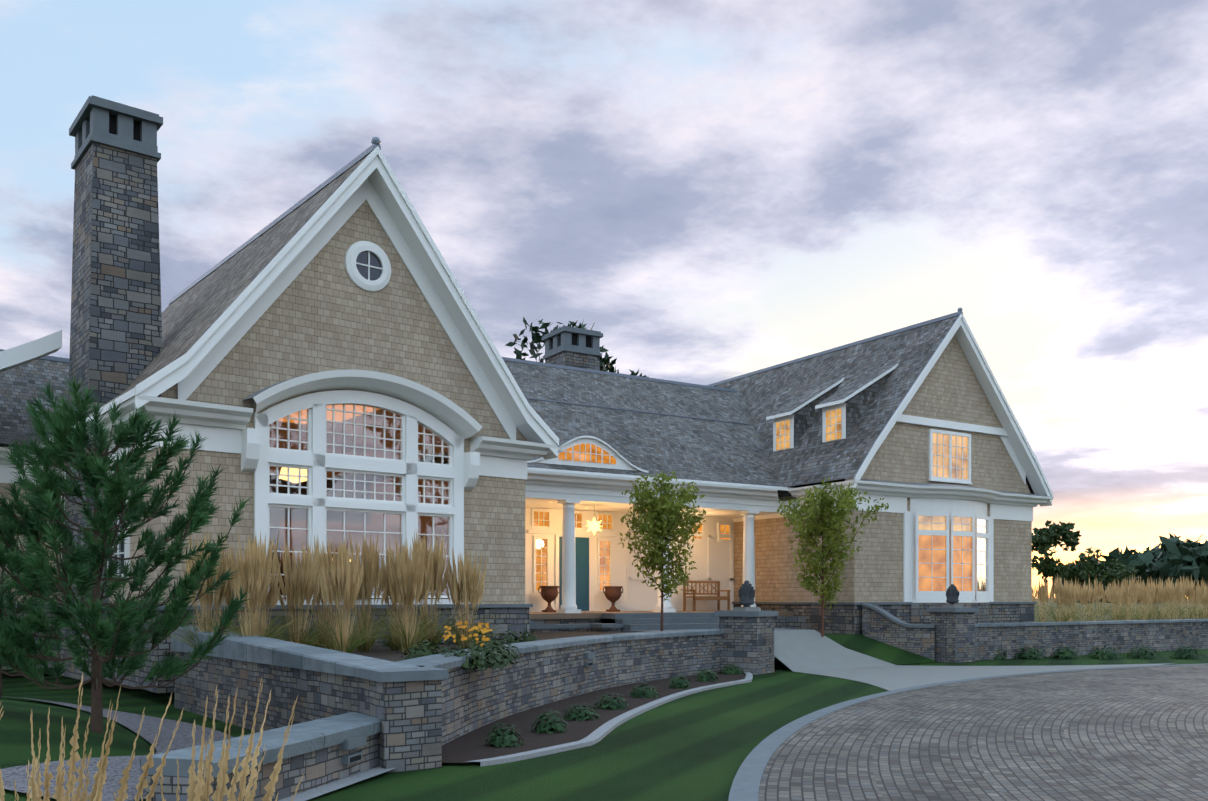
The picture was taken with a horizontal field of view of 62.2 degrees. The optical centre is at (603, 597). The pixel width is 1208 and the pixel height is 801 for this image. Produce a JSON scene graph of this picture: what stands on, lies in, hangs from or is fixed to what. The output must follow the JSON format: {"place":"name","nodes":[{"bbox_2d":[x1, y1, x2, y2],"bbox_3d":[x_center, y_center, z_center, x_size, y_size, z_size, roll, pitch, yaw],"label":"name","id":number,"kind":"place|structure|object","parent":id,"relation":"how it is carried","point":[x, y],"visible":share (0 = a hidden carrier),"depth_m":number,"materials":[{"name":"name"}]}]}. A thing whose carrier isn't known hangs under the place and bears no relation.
{"place":"outdoors","nodes":[
{"label":"outdoors","id":0,"kind":"place"},
{"bbox_2d":[0,598,1207,800],"bbox_3d":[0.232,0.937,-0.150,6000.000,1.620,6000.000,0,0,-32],"label":"site","id":1,"kind":"object","parent":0,"point":[796,710],"visible":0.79,"depth_m":12.50,"materials":[{"name":"stone"}]},
{"bbox_2d":[0,543,67,697],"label":"shrub","id":2,"kind":"object","parent":1,"relation":"on","point":[46,647],"visible":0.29,"depth_m":14.22,"materials":[{"name":"green plant"}]},
{"bbox_2d":[0,330,68,669],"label":"wing","id":3,"kind":"structure","parent":1,"relation":"on","point":[26,368],"depth_m":21.77,"materials":[{"name":"grey wood"}]},
{"bbox_2d":[0,374,250,733],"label":"pine","id":4,"kind":"object","parent":1,"relation":"on","point":[18,643],"visible":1,"depth_m":10.23,"materials":[{"name":"green plant"}]},
{"bbox_2d":[0,531,518,800],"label":"reed grass","id":5,"kind":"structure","parent":1,"relation":"on","point":[405,579],"depth_m":14.73,"materials":[{"name":"beige plant"}]},
{"bbox_2d":[40,137,558,692],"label":"house","id":6,"kind":"structure","parent":1,"relation":"on","point":[340,287],"depth_m":18.21,"materials":[{"name":"wood"}]},
{"bbox_2d":[269,404,447,598],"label":"window panes","id":7,"kind":"object","parent":6,"relation":"in","point":[348,515],"depth_m":23.95,"materials":[{"name":"clear glass"}]},
{"bbox_2d":[339,652,594,764],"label":"wall lights","id":8,"kind":"object","parent":1,"relation":"on","point":[353,743],"depth_m":9.38,"materials":[{"name":"black"}]},
{"bbox_2d":[505,316,645,376],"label":"tree","id":9,"kind":"object","parent":1,"relation":"on","point":[537,340],"visible":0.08,"depth_m":61.10,"materials":[{"name":"green plant"}]},
{"bbox_2d":[327,357,844,623],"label":"wing","id":10,"kind":"structure","parent":1,"relation":"on","point":[615,433],"depth_m":29.76,"materials":[{"name":"grey wood"}]},
{"bbox_2d":[61,95,602,680],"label":"chimneys","id":11,"kind":"object","parent":10,"relation":"on","point":[115,325],"visible":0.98,"depth_m":18.98,"materials":[{"name":"stone"}]},
{"bbox_2d":[538,586,559,611],"bbox_3d":[-1.541,0.037,28.244,0.563,0.740,0.563,0,0,13],"label":"urn","id":12,"kind":"object","parent":10,"relation":"on","point":[549,594],"visible":1,"depth_m":28.07,"materials":[{"name":"brown ceramic"}]},
{"bbox_2d":[603,586,622,611],"bbox_3d":[0.267,0.037,29.369,0.563,0.740,0.563,0,0,13],"label":"urn","id":13,"kind":"object","parent":10,"relation":"on","point":[613,594],"visible":1,"depth_m":29.20,"materials":[{"name":"brown ceramic"}]},
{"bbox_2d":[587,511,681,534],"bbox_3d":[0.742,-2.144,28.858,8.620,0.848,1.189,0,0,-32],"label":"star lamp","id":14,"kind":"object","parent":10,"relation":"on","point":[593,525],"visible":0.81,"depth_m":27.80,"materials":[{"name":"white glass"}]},
{"bbox_2d":[683,581,729,610],"bbox_3d":[3.199,-0.058,31.156,1.400,0.930,0.580,0,0,-32],"label":"bench","id":15,"kind":"object","parent":10,"relation":"on","point":[718,597],"visible":0.98,"depth_m":31.19,"materials":[{"name":"brown wood"}]},
{"bbox_2d":[617,470,705,630],"bbox_3d":[1.448,-1.045,23.438,2.056,3.825,1.948,0,0,-17],"label":"sapling","id":16,"kind":"object","parent":1,"relation":"on","point":[658,527],"visible":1,"depth_m":23.31,"materials":[{"name":"green plant"}]},
{"bbox_2d":[734,580,759,610],"bbox_3d":[3.286,-0.048,23.062,0.420,0.710,0.420,0,0,-32],"label":"finial","id":17,"kind":"object","parent":1,"relation":"on","point":[746,593],"visible":1,"depth_m":22.93,"materials":[{"name":"stone"}]},
{"bbox_2d":[300,621,1201,747],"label":"shrubs","id":18,"kind":"object","parent":1,"relation":"on","point":[502,659],"visible":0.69,"depth_m":14.18,"materials":[{"name":"green plant"}]},
{"bbox_2d":[777,476,888,636],"bbox_3d":[5.895,-0.946,25.791,2.884,4.210,2.440,0,0,9],"label":"sapling","id":19,"kind":"object","parent":1,"relation":"on","point":[843,507],"visible":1,"depth_m":25.53,"materials":[{"name":"green plant"}]},
{"bbox_2d":[706,307,1053,633],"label":"wing","id":20,"kind":"structure","parent":1,"relation":"on","point":[917,428],"depth_m":30.05,"materials":[{"name":"grey wood"}]},
{"bbox_2d":[824,634,936,664],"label":"lawn","id":21,"kind":"structure","parent":1,"relation":"on","point":[863,644],"depth_m":26.51,"materials":[{"name":"green plant"}]},
{"bbox_2d":[942,584,962,607],"bbox_3d":[9.406,-0.053,27.044,0.378,0.639,0.378,0,0,-32],"label":"finial","id":22,"kind":"object","parent":1,"relation":"on","point":[952,594],"visible":1,"depth_m":26.93,"materials":[{"name":"stone"}]},
{"bbox_2d":[1032,520,1207,602],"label":"trees","id":23,"kind":"object","parent":1,"relation":"on","point":[1175,558],"visible":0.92,"depth_m":112.00,"materials":[{"name":"green plant"}]},
{"bbox_2d":[0,0,1207,597],"label":"sky","id":24,"kind":"structure","parent":0,"point":[720,189],"materials":[{"name":"grey"}]},
{"bbox_2d":[1032,573,1207,621],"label":"grass","id":25,"kind":"structure","parent":0,"point":[1121,606],"depth_m":37.01,"materials":[{"name":"beige plant"}]}
]}

